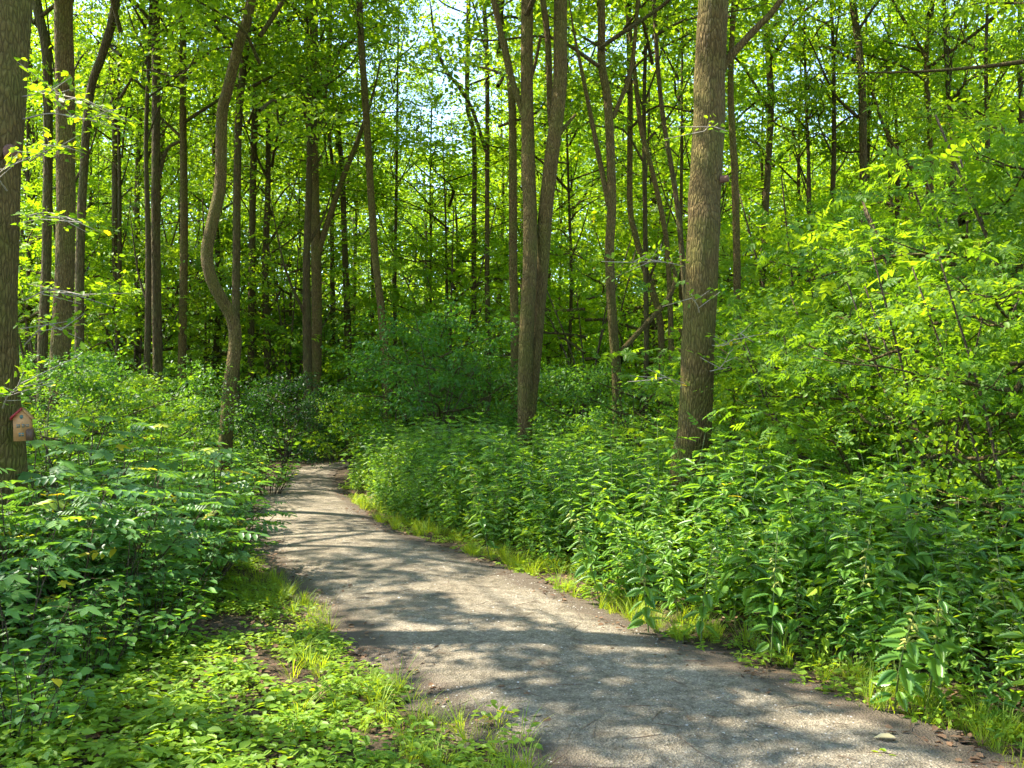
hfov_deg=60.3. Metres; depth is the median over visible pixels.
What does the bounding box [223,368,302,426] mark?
understorey shrub
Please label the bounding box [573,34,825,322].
tree
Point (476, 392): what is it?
understorey shrub
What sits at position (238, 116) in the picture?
tree
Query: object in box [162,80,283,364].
tree
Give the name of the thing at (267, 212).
tree
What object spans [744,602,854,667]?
grass
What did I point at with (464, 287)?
sapling
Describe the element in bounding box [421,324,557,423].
understorey shrub
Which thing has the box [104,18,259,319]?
tree
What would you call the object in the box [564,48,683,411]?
tree
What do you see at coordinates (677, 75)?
tree
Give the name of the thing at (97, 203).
tree
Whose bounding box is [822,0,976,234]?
tree
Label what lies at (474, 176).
tree
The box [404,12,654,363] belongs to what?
tree
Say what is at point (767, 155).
tree
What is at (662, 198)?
tree
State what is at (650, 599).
nettle
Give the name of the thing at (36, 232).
tree
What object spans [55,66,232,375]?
tree
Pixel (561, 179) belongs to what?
tree
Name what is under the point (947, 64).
tree
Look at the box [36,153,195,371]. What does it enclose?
tree
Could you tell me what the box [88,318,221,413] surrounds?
understorey shrub
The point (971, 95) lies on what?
tree
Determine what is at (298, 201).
tree
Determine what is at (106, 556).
broad leaved clump
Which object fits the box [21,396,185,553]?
broad leaved clump
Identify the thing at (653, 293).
tree
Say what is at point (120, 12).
tree
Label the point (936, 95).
tree
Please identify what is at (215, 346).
tree
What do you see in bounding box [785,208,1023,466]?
shrub
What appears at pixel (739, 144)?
tree
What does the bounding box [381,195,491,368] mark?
tree
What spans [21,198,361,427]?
sapling
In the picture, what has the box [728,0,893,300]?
tree
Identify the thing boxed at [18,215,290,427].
sapling
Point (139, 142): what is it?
tree
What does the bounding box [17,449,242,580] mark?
broad leaved clump
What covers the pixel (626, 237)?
tree
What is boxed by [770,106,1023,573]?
sapling
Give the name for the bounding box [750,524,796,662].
nettle
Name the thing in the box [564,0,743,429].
tree
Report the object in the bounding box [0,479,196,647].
broad leaved clump
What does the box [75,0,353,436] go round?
tree
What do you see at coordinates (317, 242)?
tree
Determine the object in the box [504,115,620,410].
tree
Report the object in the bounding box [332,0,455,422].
tree
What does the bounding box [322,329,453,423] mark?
understorey shrub
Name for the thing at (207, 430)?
shrub
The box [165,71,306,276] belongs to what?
tree
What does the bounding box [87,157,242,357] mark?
tree
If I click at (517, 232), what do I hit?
tree
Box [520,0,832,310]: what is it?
tree
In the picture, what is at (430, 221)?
tree
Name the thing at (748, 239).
sapling
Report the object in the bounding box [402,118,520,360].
tree
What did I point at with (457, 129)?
tree
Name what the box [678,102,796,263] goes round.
tree
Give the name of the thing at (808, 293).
sapling
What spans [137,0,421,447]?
tree
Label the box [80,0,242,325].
tree
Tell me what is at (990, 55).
tree
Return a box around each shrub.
[19,321,100,391]
[19,344,146,480]
[21,349,221,484]
[27,344,257,470]
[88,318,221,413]
[108,343,187,395]
[129,322,262,417]
[155,393,258,458]
[192,304,380,430]
[203,370,357,482]
[217,386,298,449]
[219,299,414,426]
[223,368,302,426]
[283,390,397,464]
[302,328,413,408]
[305,346,475,450]
[320,295,568,457]
[321,376,413,450]
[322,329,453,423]
[352,329,494,423]
[399,339,590,439]
[406,342,510,423]
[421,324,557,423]
[478,362,651,451]
[492,349,556,415]
[526,346,738,474]
[538,309,667,420]
[543,300,678,414]
[618,329,839,446]
[714,228,1023,465]
[714,282,929,448]
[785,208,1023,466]
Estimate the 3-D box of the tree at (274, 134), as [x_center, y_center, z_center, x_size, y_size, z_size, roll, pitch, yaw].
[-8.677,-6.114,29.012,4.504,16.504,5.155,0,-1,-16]
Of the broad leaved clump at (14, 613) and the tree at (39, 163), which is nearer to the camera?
the broad leaved clump at (14, 613)
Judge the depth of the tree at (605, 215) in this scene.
44.16 m
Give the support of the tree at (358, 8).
on the ground at (374, 746)
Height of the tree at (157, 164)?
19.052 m
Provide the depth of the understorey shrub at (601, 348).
34.52 m
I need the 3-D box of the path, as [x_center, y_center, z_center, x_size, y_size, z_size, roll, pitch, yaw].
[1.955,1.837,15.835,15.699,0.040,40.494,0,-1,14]
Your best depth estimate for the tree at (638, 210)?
54.21 m
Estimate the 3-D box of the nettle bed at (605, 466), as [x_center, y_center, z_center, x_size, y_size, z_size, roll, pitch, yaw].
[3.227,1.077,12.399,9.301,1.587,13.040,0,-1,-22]
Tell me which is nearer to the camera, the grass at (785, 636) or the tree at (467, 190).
the grass at (785, 636)
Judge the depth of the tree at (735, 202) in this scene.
17.96 m
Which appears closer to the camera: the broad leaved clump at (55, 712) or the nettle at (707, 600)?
the broad leaved clump at (55, 712)
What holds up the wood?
on the ground at (374, 746)
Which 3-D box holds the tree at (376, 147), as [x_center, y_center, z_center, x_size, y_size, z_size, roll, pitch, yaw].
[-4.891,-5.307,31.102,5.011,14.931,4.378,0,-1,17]
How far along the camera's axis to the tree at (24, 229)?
38.27 m
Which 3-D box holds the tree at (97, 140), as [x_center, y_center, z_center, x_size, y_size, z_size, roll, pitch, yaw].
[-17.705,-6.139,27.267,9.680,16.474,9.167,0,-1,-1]
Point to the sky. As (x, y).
(459, 6)
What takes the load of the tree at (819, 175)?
on the ground at (374, 746)
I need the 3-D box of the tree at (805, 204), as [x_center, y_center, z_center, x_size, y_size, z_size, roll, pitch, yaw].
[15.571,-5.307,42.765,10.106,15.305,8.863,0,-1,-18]
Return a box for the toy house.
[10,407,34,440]
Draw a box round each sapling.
[18,181,219,427]
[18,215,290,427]
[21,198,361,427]
[26,393,178,505]
[38,363,217,495]
[141,235,471,448]
[253,205,598,433]
[432,233,745,434]
[498,187,784,425]
[562,302,942,503]
[573,124,1023,508]
[573,215,880,430]
[630,364,865,470]
[634,175,931,429]
[675,175,1022,429]
[687,239,1023,620]
[693,313,1023,543]
[696,241,1023,634]
[706,249,1004,474]
[746,122,1023,438]
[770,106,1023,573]
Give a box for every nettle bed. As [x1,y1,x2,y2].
[347,411,1023,580]
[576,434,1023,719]
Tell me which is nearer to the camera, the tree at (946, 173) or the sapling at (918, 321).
the sapling at (918, 321)
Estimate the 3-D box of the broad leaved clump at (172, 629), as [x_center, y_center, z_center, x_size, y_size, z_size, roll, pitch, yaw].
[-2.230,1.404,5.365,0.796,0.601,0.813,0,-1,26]
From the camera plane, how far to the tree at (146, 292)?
20.58 m
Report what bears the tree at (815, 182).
on the ground at (374, 746)
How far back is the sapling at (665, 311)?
23.50 m
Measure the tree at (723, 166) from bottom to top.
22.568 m
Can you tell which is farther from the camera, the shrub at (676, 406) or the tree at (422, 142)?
the tree at (422, 142)
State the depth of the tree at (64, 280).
13.02 m
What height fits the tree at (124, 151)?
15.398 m
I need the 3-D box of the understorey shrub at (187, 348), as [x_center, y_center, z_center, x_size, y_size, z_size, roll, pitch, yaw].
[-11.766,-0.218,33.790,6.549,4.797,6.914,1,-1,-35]
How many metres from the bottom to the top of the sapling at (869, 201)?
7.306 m
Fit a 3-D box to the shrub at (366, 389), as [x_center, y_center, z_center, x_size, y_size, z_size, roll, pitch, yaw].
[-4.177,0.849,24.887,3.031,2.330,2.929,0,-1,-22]
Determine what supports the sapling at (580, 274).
on the ground at (374, 746)
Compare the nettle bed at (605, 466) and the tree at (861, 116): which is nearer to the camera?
the nettle bed at (605, 466)
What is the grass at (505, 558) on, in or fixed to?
on the ground at (374, 746)
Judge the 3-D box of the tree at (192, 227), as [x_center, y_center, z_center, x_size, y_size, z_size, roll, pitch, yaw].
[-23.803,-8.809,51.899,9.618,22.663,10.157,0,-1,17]
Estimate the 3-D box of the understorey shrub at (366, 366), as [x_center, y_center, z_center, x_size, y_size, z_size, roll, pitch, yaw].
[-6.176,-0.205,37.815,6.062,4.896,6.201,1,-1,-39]
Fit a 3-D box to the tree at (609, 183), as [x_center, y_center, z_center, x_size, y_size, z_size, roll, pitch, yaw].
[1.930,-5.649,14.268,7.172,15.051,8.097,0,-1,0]
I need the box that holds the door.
[26,429,34,440]
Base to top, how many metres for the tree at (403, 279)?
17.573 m
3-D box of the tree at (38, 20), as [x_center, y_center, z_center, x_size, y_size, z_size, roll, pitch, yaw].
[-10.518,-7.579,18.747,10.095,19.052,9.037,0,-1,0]
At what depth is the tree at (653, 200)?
31.09 m
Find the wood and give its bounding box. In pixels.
[23,8,1023,405]
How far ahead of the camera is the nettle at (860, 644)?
5.22 m
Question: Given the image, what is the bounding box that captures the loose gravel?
[253,506,978,767]
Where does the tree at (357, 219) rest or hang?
on the ground at (374, 746)
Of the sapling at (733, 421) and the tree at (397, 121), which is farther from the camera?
the tree at (397, 121)
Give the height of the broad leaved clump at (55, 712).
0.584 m
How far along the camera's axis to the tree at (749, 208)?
40.75 m
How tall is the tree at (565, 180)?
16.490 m
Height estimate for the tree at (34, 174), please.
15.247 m
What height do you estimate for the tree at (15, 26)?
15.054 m
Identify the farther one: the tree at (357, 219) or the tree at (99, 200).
the tree at (99, 200)
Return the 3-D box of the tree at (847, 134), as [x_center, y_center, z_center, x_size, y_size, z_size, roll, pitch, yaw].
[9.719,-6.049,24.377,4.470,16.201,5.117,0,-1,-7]
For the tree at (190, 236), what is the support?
on the ground at (374, 746)
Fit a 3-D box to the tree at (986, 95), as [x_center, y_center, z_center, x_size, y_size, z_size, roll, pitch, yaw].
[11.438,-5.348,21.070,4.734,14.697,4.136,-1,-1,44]
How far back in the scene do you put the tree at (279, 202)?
34.24 m
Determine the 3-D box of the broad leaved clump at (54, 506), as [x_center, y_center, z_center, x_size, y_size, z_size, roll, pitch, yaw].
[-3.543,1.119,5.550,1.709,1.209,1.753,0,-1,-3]
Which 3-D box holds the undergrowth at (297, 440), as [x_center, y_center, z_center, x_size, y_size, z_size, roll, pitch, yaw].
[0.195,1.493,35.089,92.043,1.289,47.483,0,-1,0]
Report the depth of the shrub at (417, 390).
17.18 m
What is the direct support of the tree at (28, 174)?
on the ground at (374, 746)
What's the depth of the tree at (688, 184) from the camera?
44.86 m
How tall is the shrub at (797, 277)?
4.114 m
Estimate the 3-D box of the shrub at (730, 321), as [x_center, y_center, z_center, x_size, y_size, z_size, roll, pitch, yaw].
[4.996,0.090,13.883,4.526,3.518,4.685,0,-1,20]
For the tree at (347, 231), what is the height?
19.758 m
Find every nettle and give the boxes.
[460,461,499,559]
[560,498,612,602]
[625,539,667,632]
[682,527,727,642]
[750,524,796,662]
[837,520,887,661]
[868,595,933,711]
[899,581,963,709]
[975,538,1023,679]
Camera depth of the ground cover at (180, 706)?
4.17 m
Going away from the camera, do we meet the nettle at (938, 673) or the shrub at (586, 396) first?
the nettle at (938, 673)
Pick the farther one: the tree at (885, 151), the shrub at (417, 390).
the tree at (885, 151)
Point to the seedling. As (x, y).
(883, 749)
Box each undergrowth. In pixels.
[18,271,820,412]
[35,407,1017,469]
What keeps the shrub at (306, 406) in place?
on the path
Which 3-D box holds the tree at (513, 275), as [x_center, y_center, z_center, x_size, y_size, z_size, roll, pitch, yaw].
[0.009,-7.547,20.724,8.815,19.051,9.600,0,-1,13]
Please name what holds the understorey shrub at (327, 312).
on the ground at (374, 746)
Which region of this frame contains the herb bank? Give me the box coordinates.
[27,418,268,572]
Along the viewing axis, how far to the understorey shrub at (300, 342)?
27.52 m
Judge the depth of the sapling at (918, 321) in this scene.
6.20 m
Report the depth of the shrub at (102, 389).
10.81 m
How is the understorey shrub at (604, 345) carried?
on the ground at (374, 746)
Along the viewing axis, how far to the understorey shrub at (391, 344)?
29.80 m
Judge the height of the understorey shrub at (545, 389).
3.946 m
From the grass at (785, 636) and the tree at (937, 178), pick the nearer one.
the grass at (785, 636)
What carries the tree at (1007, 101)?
on the ground at (374, 746)
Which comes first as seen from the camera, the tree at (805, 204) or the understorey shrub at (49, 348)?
the understorey shrub at (49, 348)
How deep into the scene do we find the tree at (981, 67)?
13.41 m
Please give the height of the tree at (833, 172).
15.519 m
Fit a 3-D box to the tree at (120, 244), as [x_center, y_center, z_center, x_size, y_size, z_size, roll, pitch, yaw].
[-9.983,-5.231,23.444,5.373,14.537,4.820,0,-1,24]
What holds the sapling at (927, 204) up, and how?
on the ground at (374, 746)
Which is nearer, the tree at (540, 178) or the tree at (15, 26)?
the tree at (15, 26)
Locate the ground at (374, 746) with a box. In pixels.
[0,438,1023,767]
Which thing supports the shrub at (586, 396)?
on the ground at (374, 746)
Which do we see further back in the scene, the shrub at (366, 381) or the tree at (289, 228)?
the tree at (289, 228)
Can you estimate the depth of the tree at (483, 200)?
55.75 m
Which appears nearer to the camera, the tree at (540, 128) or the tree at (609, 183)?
the tree at (609, 183)
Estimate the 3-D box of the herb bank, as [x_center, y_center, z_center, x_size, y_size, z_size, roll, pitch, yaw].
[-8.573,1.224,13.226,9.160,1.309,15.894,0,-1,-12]
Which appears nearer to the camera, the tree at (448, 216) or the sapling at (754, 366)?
the sapling at (754, 366)
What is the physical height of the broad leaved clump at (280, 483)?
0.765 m
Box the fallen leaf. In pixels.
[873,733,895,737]
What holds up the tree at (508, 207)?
on the ground at (374, 746)
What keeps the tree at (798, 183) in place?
on the ground at (374, 746)
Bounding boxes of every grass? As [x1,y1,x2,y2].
[200,557,616,767]
[347,489,1023,767]
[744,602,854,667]
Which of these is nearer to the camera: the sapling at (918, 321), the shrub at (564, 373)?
the sapling at (918, 321)
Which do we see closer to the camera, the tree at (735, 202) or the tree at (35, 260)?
the tree at (735, 202)
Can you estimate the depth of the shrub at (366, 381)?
19.77 m
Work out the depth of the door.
6.28 m
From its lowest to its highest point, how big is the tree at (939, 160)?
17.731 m
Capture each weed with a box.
[462,688,520,728]
[484,701,550,749]
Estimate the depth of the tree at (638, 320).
43.78 m
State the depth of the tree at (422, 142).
26.93 m
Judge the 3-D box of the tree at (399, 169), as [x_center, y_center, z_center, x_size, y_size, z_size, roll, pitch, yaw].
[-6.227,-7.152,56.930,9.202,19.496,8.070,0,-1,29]
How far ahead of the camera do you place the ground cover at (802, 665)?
5.22 m
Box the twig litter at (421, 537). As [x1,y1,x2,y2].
[246,505,1022,767]
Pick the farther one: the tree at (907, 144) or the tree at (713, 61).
the tree at (907, 144)
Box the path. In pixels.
[238,462,1023,767]
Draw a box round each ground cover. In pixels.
[0,493,520,767]
[337,484,1023,747]
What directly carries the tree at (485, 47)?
on the ground at (374, 746)
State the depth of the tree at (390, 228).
29.81 m
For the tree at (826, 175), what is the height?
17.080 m
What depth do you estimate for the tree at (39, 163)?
20.43 m
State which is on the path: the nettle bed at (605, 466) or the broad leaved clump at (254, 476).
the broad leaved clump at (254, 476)
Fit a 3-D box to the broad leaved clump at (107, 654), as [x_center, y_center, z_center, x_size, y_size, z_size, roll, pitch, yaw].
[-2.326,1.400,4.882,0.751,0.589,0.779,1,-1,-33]
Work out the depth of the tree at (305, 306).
22.86 m
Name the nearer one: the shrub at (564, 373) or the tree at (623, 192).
the shrub at (564, 373)
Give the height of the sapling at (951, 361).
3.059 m
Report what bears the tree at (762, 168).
on the ground at (374, 746)
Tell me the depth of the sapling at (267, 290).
26.08 m
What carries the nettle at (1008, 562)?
on the ground at (374, 746)
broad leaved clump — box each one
[0,466,234,631]
[0,468,112,627]
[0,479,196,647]
[0,538,125,695]
[0,628,113,754]
[13,583,162,683]
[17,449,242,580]
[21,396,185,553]
[40,469,270,615]
[45,422,249,529]
[67,564,217,657]
[92,449,296,581]
[152,464,271,525]
[203,455,279,510]
[234,450,300,495]
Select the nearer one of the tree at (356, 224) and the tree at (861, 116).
the tree at (861, 116)
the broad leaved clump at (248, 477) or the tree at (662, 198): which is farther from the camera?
the tree at (662, 198)
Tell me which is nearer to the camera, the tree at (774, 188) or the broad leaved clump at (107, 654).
the broad leaved clump at (107, 654)
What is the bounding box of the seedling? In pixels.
[870,748,895,755]
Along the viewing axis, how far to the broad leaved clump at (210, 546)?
6.62 m
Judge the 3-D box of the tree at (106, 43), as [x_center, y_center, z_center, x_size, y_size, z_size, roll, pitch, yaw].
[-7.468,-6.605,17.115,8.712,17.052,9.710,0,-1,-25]
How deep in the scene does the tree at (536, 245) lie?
13.51 m
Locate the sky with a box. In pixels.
[21,0,1022,314]
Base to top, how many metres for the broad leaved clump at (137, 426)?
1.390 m
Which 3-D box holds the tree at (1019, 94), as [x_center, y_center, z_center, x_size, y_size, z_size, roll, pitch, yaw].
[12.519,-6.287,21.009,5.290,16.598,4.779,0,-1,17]
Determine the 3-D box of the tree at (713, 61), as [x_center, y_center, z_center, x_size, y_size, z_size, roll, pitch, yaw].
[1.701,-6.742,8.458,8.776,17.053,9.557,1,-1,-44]
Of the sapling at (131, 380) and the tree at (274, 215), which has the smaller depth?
the sapling at (131, 380)
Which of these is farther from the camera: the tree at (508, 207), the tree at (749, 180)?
the tree at (508, 207)
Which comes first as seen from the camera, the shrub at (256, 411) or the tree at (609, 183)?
the tree at (609, 183)
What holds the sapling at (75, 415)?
on the ground at (374, 746)
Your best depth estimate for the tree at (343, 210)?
28.08 m
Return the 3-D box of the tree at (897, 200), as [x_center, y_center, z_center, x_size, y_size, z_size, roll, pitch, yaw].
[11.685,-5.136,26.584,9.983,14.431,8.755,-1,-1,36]
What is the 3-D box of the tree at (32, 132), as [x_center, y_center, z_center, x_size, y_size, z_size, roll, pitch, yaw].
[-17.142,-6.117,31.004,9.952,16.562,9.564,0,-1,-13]
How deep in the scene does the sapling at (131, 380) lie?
12.47 m
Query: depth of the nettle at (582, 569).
6.78 m
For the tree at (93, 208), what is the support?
on the ground at (374, 746)
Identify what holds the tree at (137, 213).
on the ground at (374, 746)
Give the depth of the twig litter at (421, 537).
5.08 m
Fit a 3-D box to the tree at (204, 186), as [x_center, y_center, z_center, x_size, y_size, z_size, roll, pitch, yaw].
[-10.565,-5.107,30.881,10.241,14.532,10.657,0,-1,-9]
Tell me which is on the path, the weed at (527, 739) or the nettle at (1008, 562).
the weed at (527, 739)
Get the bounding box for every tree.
[0,0,143,558]
[19,0,173,402]
[19,0,232,355]
[19,10,124,256]
[19,55,141,339]
[19,127,109,345]
[19,133,92,341]
[20,0,130,410]
[20,3,82,266]
[21,0,140,236]
[21,0,346,376]
[21,109,174,350]
[23,78,174,351]
[23,85,200,341]
[25,8,170,347]
[27,0,194,390]
[29,0,197,422]
[29,0,224,413]
[36,112,245,369]
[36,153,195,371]
[40,25,164,322]
[41,0,234,415]
[42,0,189,15]
[48,0,348,447]
[50,0,308,405]
[55,44,355,418]
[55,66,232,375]
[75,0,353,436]
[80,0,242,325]
[83,0,311,422]
[85,0,390,449]
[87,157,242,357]
[99,44,278,362]
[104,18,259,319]
[129,1,281,423]
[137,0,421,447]
[149,0,357,482]
[152,0,412,442]
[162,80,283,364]
[163,0,457,452]
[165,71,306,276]
[169,93,445,363]
[190,2,305,407]
[192,104,369,381]
[193,0,463,270]
[205,154,326,308]
[211,84,350,396]
[212,0,449,444]
[226,0,409,459]
[227,0,444,446]
[231,18,356,391]
[243,33,492,350]
[243,135,356,379]
[257,90,419,340]
[281,125,616,421]
[284,138,419,337]
[301,46,431,406]
[323,0,419,431]
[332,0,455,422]
[336,124,498,344]
[336,127,493,396]
[354,131,603,350]
[358,58,483,413]
[359,121,498,387]
[370,0,583,429]
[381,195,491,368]
[390,0,626,440]
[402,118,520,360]
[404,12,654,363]
[409,0,548,417]
[412,0,737,427]
[417,73,633,359]
[418,0,697,445]
[426,56,574,411]
[436,124,563,366]
[447,68,657,414]
[448,46,580,295]
[476,1,601,419]
[480,144,579,360]
[491,0,687,472]
[495,116,675,398]
[497,0,823,422]
[499,75,616,423]
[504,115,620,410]
[507,92,729,386]
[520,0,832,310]
[535,0,922,292]
[538,0,801,432]
[557,53,795,398]
[563,20,747,415]
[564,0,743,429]
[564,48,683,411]
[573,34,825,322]
[579,124,731,338]
[581,12,937,286]
[581,122,669,366]
[597,0,783,548]
[605,0,775,396]
[620,64,796,338]
[623,0,742,431]
[625,0,876,294]
[639,7,786,418]
[639,111,773,325]
[677,0,958,224]
[677,106,870,326]
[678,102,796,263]
[720,129,925,342]
[724,6,876,300]
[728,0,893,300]
[729,158,838,275]
[740,135,836,312]
[744,0,942,277]
[744,0,1023,229]
[750,133,908,329]
[751,89,981,283]
[761,118,915,307]
[762,0,1023,225]
[791,16,1016,258]
[794,0,964,199]
[794,0,1023,179]
[815,29,1017,263]
[817,0,1023,220]
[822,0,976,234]
[835,79,1015,247]
[862,0,1023,167]
[864,1,1010,404]
[872,0,1023,269]
[879,0,1023,218]
[884,83,1018,228]
[889,0,1023,239]
[917,0,1023,428]
[936,55,1023,262]
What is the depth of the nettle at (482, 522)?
8.57 m
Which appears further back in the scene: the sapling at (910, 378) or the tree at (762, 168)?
the tree at (762, 168)
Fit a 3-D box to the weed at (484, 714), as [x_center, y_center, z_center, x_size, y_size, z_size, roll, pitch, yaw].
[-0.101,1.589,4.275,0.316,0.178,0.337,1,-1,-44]
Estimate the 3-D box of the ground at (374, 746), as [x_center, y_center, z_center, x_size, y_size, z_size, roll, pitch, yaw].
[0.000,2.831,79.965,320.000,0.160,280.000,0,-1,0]
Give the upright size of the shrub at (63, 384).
2.211 m
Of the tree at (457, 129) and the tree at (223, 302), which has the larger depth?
the tree at (457, 129)
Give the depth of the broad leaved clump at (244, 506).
7.61 m
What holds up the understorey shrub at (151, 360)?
on the ground at (374, 746)
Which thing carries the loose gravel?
on the path
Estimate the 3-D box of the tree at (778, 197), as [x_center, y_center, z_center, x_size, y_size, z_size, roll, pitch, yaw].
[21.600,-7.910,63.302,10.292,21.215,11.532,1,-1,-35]
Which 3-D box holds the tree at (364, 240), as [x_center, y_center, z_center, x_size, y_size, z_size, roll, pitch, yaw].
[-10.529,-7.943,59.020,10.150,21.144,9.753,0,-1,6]
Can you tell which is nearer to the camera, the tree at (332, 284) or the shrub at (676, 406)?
the shrub at (676, 406)
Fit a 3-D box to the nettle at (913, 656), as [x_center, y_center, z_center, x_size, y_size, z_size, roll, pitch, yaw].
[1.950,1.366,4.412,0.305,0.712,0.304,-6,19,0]
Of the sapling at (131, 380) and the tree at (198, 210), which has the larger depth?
the tree at (198, 210)
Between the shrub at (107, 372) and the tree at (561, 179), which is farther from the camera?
the tree at (561, 179)
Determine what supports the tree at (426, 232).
on the ground at (374, 746)
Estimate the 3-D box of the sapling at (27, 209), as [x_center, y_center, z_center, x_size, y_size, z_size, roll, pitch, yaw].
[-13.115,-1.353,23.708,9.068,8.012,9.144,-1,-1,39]
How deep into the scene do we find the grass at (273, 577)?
4.57 m
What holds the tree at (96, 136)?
on the ground at (374, 746)
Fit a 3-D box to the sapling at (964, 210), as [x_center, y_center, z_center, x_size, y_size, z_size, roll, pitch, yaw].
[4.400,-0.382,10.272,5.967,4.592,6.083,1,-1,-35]
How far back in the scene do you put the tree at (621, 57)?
18.93 m
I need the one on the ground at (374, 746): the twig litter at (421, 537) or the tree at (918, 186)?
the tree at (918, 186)
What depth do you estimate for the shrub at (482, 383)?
18.86 m

